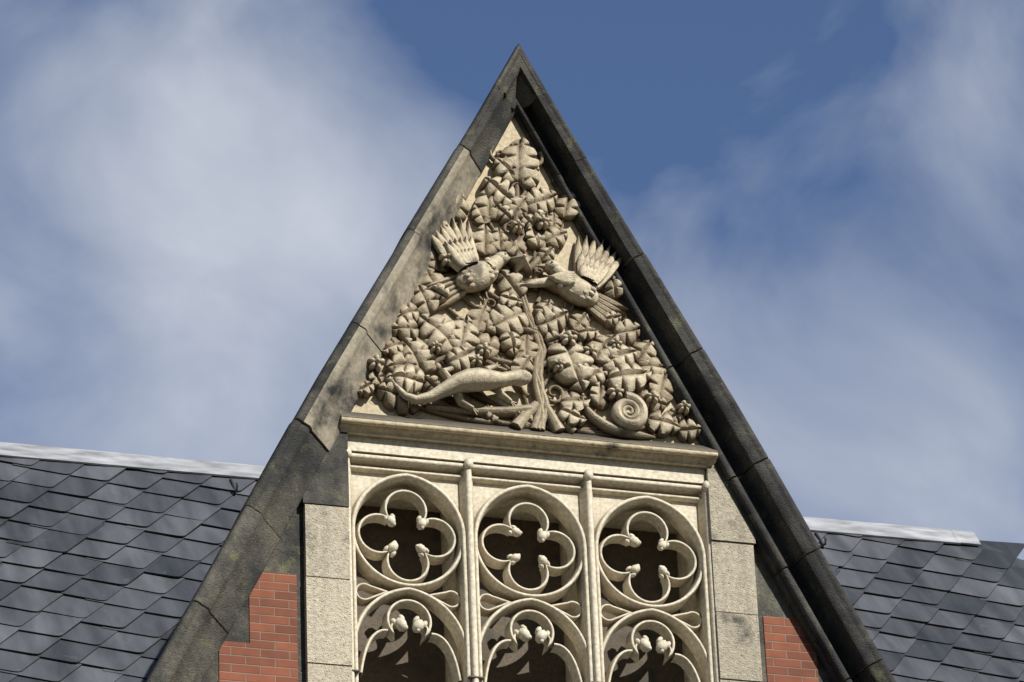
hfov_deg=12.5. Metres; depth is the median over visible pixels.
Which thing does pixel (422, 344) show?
tympanum relief
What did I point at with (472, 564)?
tracery panel
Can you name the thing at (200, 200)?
sky
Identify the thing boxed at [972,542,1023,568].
hip cap
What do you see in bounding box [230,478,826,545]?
roof hooks
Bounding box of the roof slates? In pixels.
[0,456,1023,681]
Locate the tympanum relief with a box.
[357,137,700,443]
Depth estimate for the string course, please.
27.64 m
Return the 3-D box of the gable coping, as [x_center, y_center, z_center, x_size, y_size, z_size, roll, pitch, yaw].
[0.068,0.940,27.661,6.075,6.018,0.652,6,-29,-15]
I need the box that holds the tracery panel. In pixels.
[347,435,719,681]
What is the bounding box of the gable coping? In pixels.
[146,44,895,681]
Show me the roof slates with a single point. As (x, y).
(104, 570)
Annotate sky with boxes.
[0,0,1023,559]
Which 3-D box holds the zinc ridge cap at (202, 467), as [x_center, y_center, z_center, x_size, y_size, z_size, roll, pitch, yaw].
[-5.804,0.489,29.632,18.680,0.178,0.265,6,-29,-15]
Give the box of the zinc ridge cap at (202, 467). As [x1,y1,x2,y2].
[0,442,980,545]
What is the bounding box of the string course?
[340,412,717,468]
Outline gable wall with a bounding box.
[202,116,830,681]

